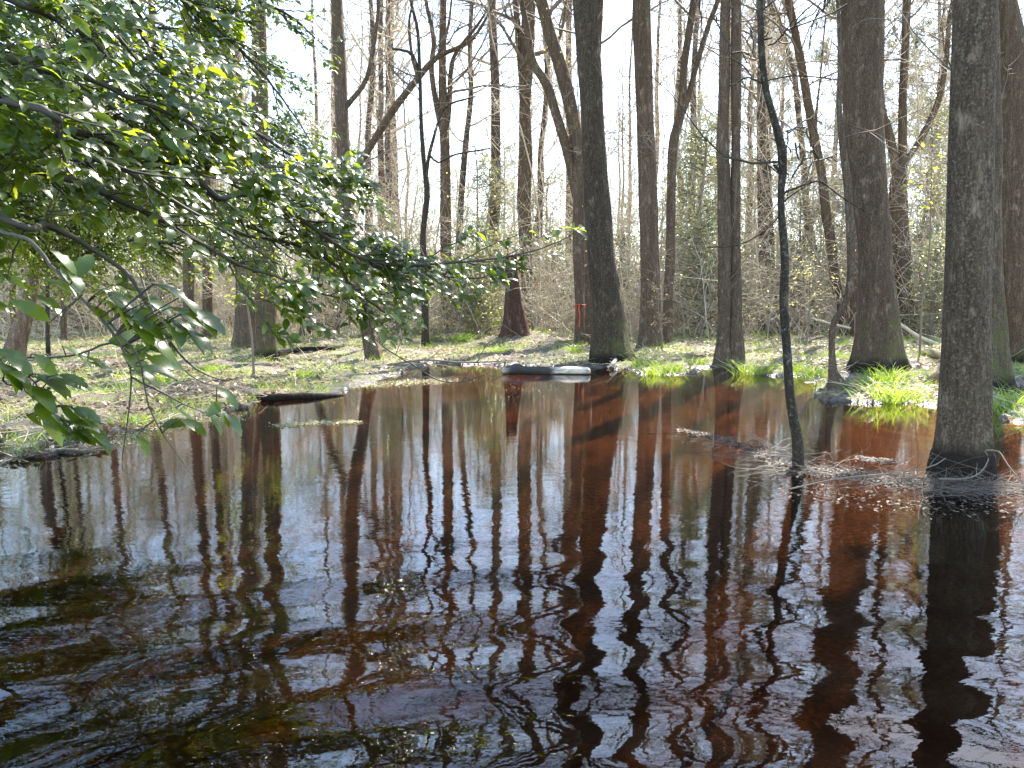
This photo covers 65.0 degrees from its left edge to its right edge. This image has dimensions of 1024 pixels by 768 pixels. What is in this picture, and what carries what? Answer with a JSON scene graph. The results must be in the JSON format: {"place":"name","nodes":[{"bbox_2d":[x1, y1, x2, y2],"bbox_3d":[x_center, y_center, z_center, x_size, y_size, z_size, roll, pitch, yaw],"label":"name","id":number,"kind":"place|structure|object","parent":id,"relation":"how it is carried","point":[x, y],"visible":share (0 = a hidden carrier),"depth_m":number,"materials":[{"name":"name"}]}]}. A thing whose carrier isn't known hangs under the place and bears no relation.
{"place":"outdoors","nodes":[
{"label":"outdoors","id":0,"kind":"place"},
{"bbox_2d":[0,357,1023,767],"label":"water","id":1,"kind":"structure","parent":0,"point":[572,571],"depth_m":3.08,"materials":[{"name":"brown liquid"}]},
{"bbox_2d":[501,364,590,374],"bbox_3d":[0.515,-0.216,12.142,1.347,0.184,0.194,0,6,2],"label":"floating log","id":2,"kind":"object","parent":1,"relation":"on","point":[522,369],"visible":0.89,"depth_m":12.09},
{"bbox_2d":[676,428,794,468],"bbox_3d":[1.713,0.469,6.086,0.335,0.067,1.734,-1,6,-14],"label":"debris mat","id":3,"kind":"object","parent":1,"relation":"on","point":[742,446],"visible":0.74,"depth_m":5.96,"materials":[{"name":"brown plant"}]},
{"bbox_2d":[719,358,783,375],"bbox_3d":[3.653,-0.268,12.105,0.985,0.290,0.872,4,7,33],"label":"grass tussock","id":4,"kind":"object","parent":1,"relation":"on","point":[751,370],"depth_m":12.03,"materials":[{"name":"green plant"}]},
{"bbox_2d":[772,361,843,379],"bbox_3d":[4.238,-0.204,11.358,0.959,0.317,0.908,5,8,41],"label":"grass tussock","id":5,"kind":"object","parent":1,"relation":"on","point":[808,372],"depth_m":11.28,"materials":[{"name":"green plant"}]},
{"bbox_2d":[666,421,1023,518],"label":"twig debris","id":6,"kind":"object","parent":1,"relation":"on","point":[976,487],"visible":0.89,"depth_m":4.86,"materials":[{"name":"brown wood"}]},
{"bbox_2d":[767,465,969,494],"bbox_3d":[2.194,0.582,5.019,1.224,0.069,0.524,4,7,33],"label":"debris mat","id":7,"kind":"object","parent":1,"relation":"on","point":[870,473],"visible":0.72,"depth_m":4.95,"materials":[{"name":"brown plant"}]},
{"bbox_2d":[762,475,1023,520],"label":"debris mat","id":8,"kind":"object","parent":1,"relation":"on","point":[913,501],"visible":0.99,"depth_m":4.41,"materials":[{"name":"brown plant"}]},
{"bbox_2d":[789,451,945,489],"bbox_3d":[2.070,0.504,4.673,0.896,0.227,0.131,1,6,7],"label":"bare twig","id":9,"kind":"object","parent":8,"relation":"on","point":[851,476],"visible":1,"depth_m":4.68,"materials":[{"name":"wood"}]},
{"bbox_2d":[0,301,1023,464],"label":"ground","id":10,"kind":"structure","parent":0,"point":[541,337],"depth_m":12.90,"materials":[{"name":"plant"}]},
{"bbox_2d":[3,179,42,365],"bbox_3d":[-7.502,-1.590,12.301,0.882,3.500,0.403,0,6,0],"label":"snag","id":11,"kind":"object","parent":10,"relation":"on","point":[17,338],"visible":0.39,"depth_m":12.28,"materials":[{"name":"brown plant"}]},
{"bbox_2d":[7,0,106,355],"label":"tree","id":12,"kind":"object","parent":10,"relation":"on","point":[47,335],"visible":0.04,"depth_m":14.44,"materials":[{"name":"brown plant"}]},
{"bbox_2d":[17,210,134,336],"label":"holly tree","id":13,"kind":"object","parent":10,"relation":"on","point":[78,320],"visible":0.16,"depth_m":21.64,"materials":[{"name":"green plant"}]},
{"bbox_2d":[52,27,126,339],"bbox_3d":[-10.712,-6.809,18.644,4.711,12.322,4.418,0,6,0],"label":"tree","id":14,"kind":"object","parent":10,"relation":"on","point":[63,327],"visible":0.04,"depth_m":19.89,"materials":[{"name":"brown plant"}]},
{"bbox_2d":[30,0,234,328],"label":"tree","id":15,"kind":"object","parent":10,"relation":"on","point":[189,293],"visible":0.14,"depth_m":18.73,"materials":[{"name":"brown plant"}]},
{"bbox_2d":[0,0,347,320],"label":"holly tree","id":16,"kind":"object","parent":10,"relation":"on","point":[111,245],"visible":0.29,"depth_m":6.91,"materials":[{"name":"green plant"}]},
{"bbox_2d":[121,242,230,330],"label":"holly tree","id":17,"kind":"object","parent":10,"relation":"on","point":[153,280],"visible":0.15,"depth_m":23.52,"materials":[{"name":"green plant"}]},
{"bbox_2d":[193,0,247,339],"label":"tree","id":18,"kind":"object","parent":10,"relation":"on","point":[207,304],"visible":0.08,"depth_m":20.75,"materials":[{"name":"brown plant"}]},
{"bbox_2d":[193,0,255,347],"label":"tree","id":19,"kind":"object","parent":10,"relation":"on","point":[241,336],"visible":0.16,"depth_m":17.24,"materials":[{"name":"grey plant"}]},
{"bbox_2d":[193,194,297,378],"bbox_3d":[-3.671,-1.293,10.985,1.744,2.647,1.554,0,6,0],"label":"sapling","id":20,"kind":"object","parent":10,"relation":"on","point":[252,343],"visible":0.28,"depth_m":10.99,"materials":[{"name":"green plant"}]},
{"bbox_2d":[200,0,331,360],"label":"tree","id":21,"kind":"object","parent":10,"relation":"on","point":[265,344],"visible":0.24,"depth_m":13.96,"materials":[{"name":"brown plant"}]},
{"bbox_2d":[218,393,343,400],"bbox_3d":[-2.598,0.154,9.013,1.469,0.105,0.157,-3,7,-26],"label":"fallen log","id":22,"kind":"object","parent":10,"relation":"on","point":[283,396],"visible":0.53,"depth_m":9.00,"materials":[{"name":"brown wood"}]},
{"bbox_2d":[0,0,587,474],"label":"holly tree","id":23,"kind":"object","parent":10,"relation":"on","point":[178,138],"visible":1,"depth_m":3.86,"materials":[{"name":"green plant"}]},
{"bbox_2d":[267,0,356,292],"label":"tree","id":24,"kind":"object","parent":10,"relation":"on","point":[315,79],"visible":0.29,"depth_m":36.49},
{"bbox_2d":[273,0,392,209],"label":"tree","id":25,"kind":"object","parent":10,"relation":"on","point":[330,36],"visible":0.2,"depth_m":42.02,"materials":[{"name":"brown plant"}]},
{"bbox_2d":[303,258,379,333],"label":"holly tree","id":26,"kind":"object","parent":10,"relation":"on","point":[340,312],"visible":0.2,"depth_m":23.75,"materials":[{"name":"green plant"}]},
{"bbox_2d":[305,0,382,267],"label":"tree","id":27,"kind":"object","parent":10,"relation":"on","point":[334,153],"visible":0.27,"depth_m":35.49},
{"bbox_2d":[276,0,456,359],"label":"tree","id":28,"kind":"object","parent":10,"relation":"on","point":[343,103],"visible":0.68,"depth_m":14.28,"materials":[{"name":"grey plant"}]},
{"bbox_2d":[320,0,429,285],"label":"tree","id":29,"kind":"object","parent":10,"relation":"on","point":[372,86],"visible":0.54,"depth_m":29.73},
{"bbox_2d":[318,0,434,278],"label":"tree","id":30,"kind":"object","parent":10,"relation":"on","point":[381,87],"visible":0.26,"depth_m":36.35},
{"bbox_2d":[279,0,499,335],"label":"tree","id":31,"kind":"object","parent":10,"relation":"on","point":[390,114],"visible":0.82,"depth_m":21.19,"materials":[{"name":"grey plant"}]},
{"bbox_2d":[343,0,451,238],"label":"tree","id":32,"kind":"object","parent":10,"relation":"on","point":[394,140],"visible":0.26,"depth_m":43.48,"materials":[{"name":"brown plant"}]},
{"bbox_2d":[343,222,451,337],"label":"holly tree","id":33,"kind":"object","parent":10,"relation":"on","point":[395,321],"visible":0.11,"depth_m":21.75,"materials":[{"name":"green plant"}]},
{"bbox_2d":[344,0,451,321],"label":"tree","id":34,"kind":"object","parent":10,"relation":"on","point":[387,158],"visible":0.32,"depth_m":34.58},
{"bbox_2d":[372,37,438,233],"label":"tree","id":35,"kind":"object","parent":10,"relation":"on","point":[406,142],"visible":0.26,"depth_m":49.72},
{"bbox_2d":[343,0,491,347],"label":"tree","id":36,"kind":"object","parent":10,"relation":"on","point":[425,336],"visible":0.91,"depth_m":17.52,"materials":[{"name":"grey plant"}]},
{"bbox_2d":[429,236,504,339],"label":"holly tree","id":37,"kind":"object","parent":10,"relation":"on","point":[473,327],"visible":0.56,"depth_m":20.33,"materials":[{"name":"green plant"}]},
{"bbox_2d":[0,88,948,341],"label":"thicket","id":38,"kind":"object","parent":10,"relation":"on","point":[533,302],"visible":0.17,"depth_m":22.00,"materials":[{"name":"plant"}]},
{"bbox_2d":[3,1,946,319],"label":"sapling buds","id":39,"kind":"object","parent":10,"relation":"on","point":[607,157],"visible":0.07,"depth_m":26.65,"materials":[{"name":"green plant"}]},
{"bbox_2d":[438,136,511,274],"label":"holly tree","id":40,"kind":"object","parent":10,"relation":"on","point":[477,198],"visible":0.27,"depth_m":33.19,"materials":[{"name":"green plant"}]},
{"bbox_2d":[413,0,542,327],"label":"tree","id":41,"kind":"object","parent":10,"relation":"on","point":[463,167],"visible":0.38,"depth_m":26.93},
{"bbox_2d":[404,0,553,322],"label":"tree","id":42,"kind":"object","parent":10,"relation":"on","point":[493,59],"visible":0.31,"depth_m":27.24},
{"bbox_2d":[401,0,565,332],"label":"tree","id":43,"kind":"object","parent":10,"relation":"on","point":[444,128],"visible":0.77,"depth_m":23.18,"materials":[{"name":"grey plant"}]},
{"bbox_2d":[429,212,550,335],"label":"holly tree","id":44,"kind":"object","parent":10,"relation":"on","point":[485,234],"visible":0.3,"depth_m":21.72,"materials":[{"name":"green plant"}]},
{"bbox_2d":[452,0,535,210],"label":"tree","id":45,"kind":"object","parent":10,"relation":"on","point":[483,103],"visible":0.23,"depth_m":55.34,"materials":[{"name":"brown plant"}]},
{"bbox_2d":[473,128,531,301],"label":"holly tree","id":46,"kind":"object","parent":10,"relation":"on","point":[508,149],"visible":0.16,"depth_m":40.84,"materials":[{"name":"green plant"}]},
{"bbox_2d":[453,154,551,322],"bbox_3d":[-0.662,-4.480,26.805,4.124,6.152,3.618,1,6,11],"label":"holly tree","id":47,"kind":"object","parent":10,"relation":"on","point":[492,198],"visible":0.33,"depth_m":26.63,"materials":[{"name":"green plant"}]},
{"bbox_2d":[436,0,572,328],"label":"tree","id":48,"kind":"object","parent":10,"relation":"on","point":[523,167],"visible":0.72,"depth_m":24.14,"materials":[{"name":"brown plant"}]},
{"bbox_2d":[0,0,1023,332],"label":"saplings","id":49,"kind":"object","parent":10,"relation":"on","point":[558,196],"visible":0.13,"depth_m":26.10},
{"bbox_2d":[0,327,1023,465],"bbox_3d":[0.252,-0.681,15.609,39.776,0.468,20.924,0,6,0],"label":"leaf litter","id":50,"kind":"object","parent":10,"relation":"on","point":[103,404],"visible":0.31,"depth_m":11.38,"materials":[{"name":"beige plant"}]},
{"bbox_2d":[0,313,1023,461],"bbox_3d":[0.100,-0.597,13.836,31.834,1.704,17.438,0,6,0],"label":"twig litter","id":51,"kind":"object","parent":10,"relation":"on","point":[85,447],"visible":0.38,"depth_m":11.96,"materials":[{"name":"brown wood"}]},
{"bbox_2d":[498,250,530,338],"bbox_3d":[0.153,-1.920,18.841,1.040,2.589,1.020,-4,7,-35],"label":"snag","id":52,"kind":"object","parent":10,"relation":"on","point":[514,318],"visible":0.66,"depth_m":18.73,"materials":[{"name":"brown plant"}]},
{"bbox_2d":[469,1,580,280],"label":"tree","id":53,"kind":"object","parent":10,"relation":"on","point":[538,122],"visible":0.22,"depth_m":34.11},
{"bbox_2d":[473,3,578,322],"bbox_3d":[1.578,-11.343,28.758,5.129,19.081,4.609,4,7,32],"label":"tree","id":54,"kind":"object","parent":10,"relation":"on","point":[543,121],"visible":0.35,"depth_m":29.42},
{"bbox_2d":[500,166,572,310],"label":"holly tree","id":55,"kind":"object","parent":10,"relation":"on","point":[532,209],"visible":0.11,"depth_m":32.31,"materials":[{"name":"green plant"}]},
{"bbox_2d":[469,0,636,343],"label":"tree","id":56,"kind":"object","parent":10,"relation":"on","point":[573,158],"visible":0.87,"depth_m":17.80,"materials":[{"name":"grey plant"}]},
{"bbox_2d":[532,231,574,325],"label":"holly tree","id":57,"kind":"object","parent":10,"relation":"on","point":[560,244],"visible":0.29,"depth_m":26.60,"materials":[{"name":"green plant"}]},
{"bbox_2d":[511,0,631,319],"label":"tree","id":58,"kind":"object","parent":10,"relation":"on","point":[559,104],"visible":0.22,"depth_m":35.17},
{"bbox_2d":[474,0,701,342],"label":"tree","id":59,"kind":"object","parent":10,"relation":"on","point":[588,313],"visible":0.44,"depth_m":19.23,"materials":[{"name":"grey plant"}]},
{"bbox_2d":[539,0,661,364],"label":"tree","id":60,"kind":"object","parent":10,"relation":"on","point":[610,340],"visible":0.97,"depth_m":13.61,"materials":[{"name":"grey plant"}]},
{"bbox_2d":[574,222,677,326],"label":"holly tree","id":61,"kind":"object","parent":10,"relation":"on","point":[624,251],"visible":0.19,"depth_m":25.44,"materials":[{"name":"green plant"}]},
{"bbox_2d":[602,21,667,232],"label":"tree","id":62,"kind":"object","parent":10,"relation":"on","point":[621,119],"visible":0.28,"depth_m":49.54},
{"bbox_2d":[601,17,671,265],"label":"tree","id":63,"kind":"object","parent":10,"relation":"on","point":[623,116],"visible":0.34,"depth_m":45.68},
{"bbox_2d":[602,1,675,254],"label":"tree","id":64,"kind":"object","parent":10,"relation":"on","point":[628,116],"visible":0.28,"depth_m":57.53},
{"bbox_2d":[604,1,691,178],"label":"tree","id":65,"kind":"object","parent":10,"relation":"on","point":[657,46],"visible":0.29,"depth_m":50.10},
{"bbox_2d":[608,0,701,347],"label":"tree","id":66,"kind":"object","parent":10,"relation":"on","point":[647,194],"visible":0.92,"depth_m":16.43,"materials":[{"name":"grey plant"}]},
{"bbox_2d":[615,0,719,343],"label":"tree","id":67,"kind":"object","parent":10,"relation":"on","point":[685,95],"visible":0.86,"depth_m":17.68,"materials":[{"name":"brown plant"}]},
{"bbox_2d":[627,0,730,313],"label":"tree","id":68,"kind":"object","parent":10,"relation":"on","point":[677,81],"visible":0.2,"depth_m":35.98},
{"bbox_2d":[658,76,717,220],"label":"holly tree","id":69,"kind":"object","parent":10,"relation":"on","point":[686,139],"visible":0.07,"depth_m":38.59,"materials":[{"name":"green plant"}]},
{"bbox_2d":[651,0,730,320],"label":"tree","id":70,"kind":"object","parent":10,"relation":"on","point":[694,53],"visible":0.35,"depth_m":32.11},
{"bbox_2d":[628,126,757,329],"bbox_3d":[6.128,-4.659,25.695,3.976,6.760,4.531,-4,7,-31],"label":"holly tree","id":71,"kind":"object","parent":10,"relation":"on","point":[709,176],"visible":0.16,"depth_m":25.51,"materials":[{"name":"green plant"}]},
{"bbox_2d":[634,207,757,335],"bbox_3d":[5.227,-2.856,21.785,3.361,3.844,3.320,-5,7,-37],"label":"holly tree","id":72,"kind":"object","parent":10,"relation":"on","point":[697,266],"visible":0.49,"depth_m":21.62,"materials":[{"name":"green plant"}]},
{"bbox_2d":[632,112,773,331],"bbox_3d":[5.564,-4.522,23.773,4.015,6.827,4.576,3,7,28],"label":"holly tree","id":73,"kind":"object","parent":10,"relation":"on","point":[700,149],"visible":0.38,"depth_m":23.48,"materials":[{"name":"green plant"}]},
{"bbox_2d":[614,0,801,365],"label":"tree","id":74,"kind":"object","parent":10,"relation":"on","point":[729,346],"visible":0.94,"depth_m":13.29,"materials":[{"name":"grey plant"}]},
{"bbox_2d":[656,0,822,329],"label":"tree","id":75,"kind":"object","parent":10,"relation":"on","point":[762,141],"visible":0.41,"depth_m":26.19,"materials":[{"name":"brown plant"}]},
{"bbox_2d":[623,0,865,468],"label":"tree","id":76,"kind":"object","parent":10,"relation":"on","point":[780,167],"visible":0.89,"depth_m":5.10,"materials":[{"name":"brown plant"}]},
{"bbox_2d":[675,0,822,328],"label":"tree","id":77,"kind":"object","parent":10,"relation":"on","point":[771,233],"visible":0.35,"depth_m":26.43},
{"bbox_2d":[691,0,810,317],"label":"tree","id":78,"kind":"object","parent":10,"relation":"on","point":[756,76],"visible":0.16,"depth_m":37.83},
{"bbox_2d":[701,0,813,320],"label":"tree","id":79,"kind":"object","parent":10,"relation":"on","point":[749,119],"visible":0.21,"depth_m":36.32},
{"bbox_2d":[741,149,793,324],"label":"holly tree","id":80,"kind":"object","parent":10,"relation":"on","point":[748,189],"visible":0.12,"depth_m":29.39,"materials":[{"name":"green plant"}]},
{"bbox_2d":[689,0,849,336],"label":"tree","id":81,"kind":"object","parent":10,"relation":"on","point":[807,100],"visible":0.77,"depth_m":21.41,"materials":[{"name":"brown plant"}]},
{"bbox_2d":[741,141,816,280],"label":"holly tree","id":82,"kind":"object","parent":10,"relation":"on","point":[792,159],"visible":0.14,"depth_m":34.96,"materials":[{"name":"green plant"}]},
{"bbox_2d":[742,0,829,263],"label":"pine tree","id":83,"kind":"object","parent":10,"relation":"on","point":[791,106],"visible":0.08,"depth_m":48.29,"materials":[{"name":"brown plant"}]},
{"bbox_2d":[750,234,836,330],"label":"holly tree","id":84,"kind":"object","parent":10,"relation":"on","point":[790,277],"visible":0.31,"depth_m":25.66,"materials":[{"name":"green plant"}]},
{"bbox_2d":[730,0,885,322],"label":"tree","id":85,"kind":"object","parent":10,"relation":"on","point":[797,105],"visible":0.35,"depth_m":28.92,"materials":[{"name":"brown plant"}]},
{"bbox_2d":[774,183,841,326],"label":"holly tree","id":86,"kind":"object","parent":10,"relation":"on","point":[806,236],"visible":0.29,"depth_m":27.53,"materials":[{"name":"green plant"}]},
{"bbox_2d":[761,245,855,345],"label":"sapling","id":87,"kind":"object","parent":10,"relation":"on","point":[807,279],"visible":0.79,"depth_m":17.44,"materials":[{"name":"green plant"}]},
{"bbox_2d":[780,0,839,325],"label":"tree","id":88,"kind":"object","parent":10,"relation":"on","point":[818,92],"visible":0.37,"depth_m":27.65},
{"bbox_2d":[741,0,896,335],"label":"tree","id":89,"kind":"object","parent":10,"relation":"on","point":[853,303],"visible":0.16,"depth_m":20.75,"materials":[{"name":"brown plant"}]},
{"bbox_2d":[709,0,952,338],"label":"tree","id":90,"kind":"object","parent":10,"relation":"on","point":[898,214],"visible":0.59,"depth_m":21.40,"materials":[{"name":"brown plant"}]},
{"bbox_2d":[782,0,898,308],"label":"pine tree","id":91,"kind":"object","parent":10,"relation":"on","point":[818,55],"visible":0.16,"depth_m":42.52,"materials":[{"name":"brown plant"}]},
{"bbox_2d":[782,0,949,389],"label":"tree","id":92,"kind":"object","parent":10,"relation":"on","point":[834,375],"visible":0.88,"depth_m":9.73,"materials":[{"name":"brown plant"}]},
{"bbox_2d":[799,162,933,306],"bbox_3d":[11.604,-4.728,26.794,4.506,6.722,3.953,-5,8,-42],"label":"holly tree","id":93,"kind":"object","parent":10,"relation":"on","point":[841,222],"visible":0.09,"depth_m":26.91,"materials":[{"name":"green plant"}]},
{"bbox_2d":[788,0,949,373],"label":"tree","id":94,"kind":"object","parent":10,"relation":"on","point":[878,336],"visible":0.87,"depth_m":11.60,"materials":[{"name":"brown plant"}]},
{"bbox_2d":[840,362,927,385],"bbox_3d":[4.615,-0.141,9.992,1.028,0.294,0.848,0,6,0],"label":"grass tussock","id":95,"kind":"object","parent":10,"relation":"on","point":[891,379],"depth_m":9.98,"materials":[{"name":"green plant"}]},
{"bbox_2d":[841,374,937,404],"bbox_3d":[4.127,0.051,8.785,1.069,0.338,0.934,3,7,30],"label":"grass tussock","id":96,"kind":"object","parent":10,"relation":"on","point":[897,398],"depth_m":8.70,"materials":[{"name":"green plant"}]},
{"bbox_2d":[883,4,949,195],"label":"pine tree","id":97,"kind":"object","parent":10,"relation":"on","point":[928,22],"visible":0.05,"depth_m":49.67,"materials":[{"name":"green plant"}]},
{"bbox_2d":[884,0,951,238],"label":"pine tree","id":98,"kind":"object","parent":10,"relation":"on","point":[916,48],"visible":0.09,"depth_m":38.88,"materials":[{"name":"brown plant"}]},
{"bbox_2d":[885,0,951,316],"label":"tree","id":99,"kind":"object","parent":10,"relation":"on","point":[939,14],"visible":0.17,"depth_m":32.90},
{"bbox_2d":[897,234,944,339],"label":"holly tree","id":100,"kind":"object","parent":10,"relation":"on","point":[933,307],"visible":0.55,"depth_m":19.87,"materials":[{"name":"green plant"}]},
{"bbox_2d":[896,88,948,316],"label":"holly tree","id":101,"kind":"object","parent":10,"relation":"on","point":[931,131],"visible":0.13,"depth_m":28.99,"materials":[{"name":"green plant"}]},
{"bbox_2d":[901,122,947,357],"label":"sapling","id":102,"kind":"object","parent":10,"relation":"on","point":[923,207],"visible":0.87,"depth_m":14.30,"materials":[{"name":"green plant"}]},
{"bbox_2d":[853,0,998,482],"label":"tree","id":103,"kind":"object","parent":10,"relation":"on","point":[964,425],"visible":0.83,"depth_m":4.84,"materials":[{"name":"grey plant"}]},
{"bbox_2d":[907,159,946,330],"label":"holly tree","id":104,"kind":"object","parent":10,"relation":"on","point":[933,209],"visible":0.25,"depth_m":23.66,"materials":[{"name":"green plant"}]},
{"bbox_2d":[860,6,1022,393],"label":"tree","id":105,"kind":"object","parent":10,"relation":"on","point":[1002,368],"visible":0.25,"depth_m":9.59,"materials":[{"name":"brown plant"}]},
{"bbox_2d":[993,379,1023,412],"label":"grass tussock","id":106,"kind":"object","parent":10,"relation":"on","point":[1009,399],"depth_m":8.09,"materials":[{"name":"green plant"}]},
{"bbox_2d":[999,0,1023,362],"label":"tree","id":107,"kind":"object","parent":10,"relation":"on","point":[1011,38],"visible":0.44,"depth_m":12.94,"materials":[{"name":"brown plant"}]},
{"bbox_2d":[0,0,1023,298],"label":"sky","id":108,"kind":"structure","parent":0,"point":[290,38],"materials":[{"name":"white"}]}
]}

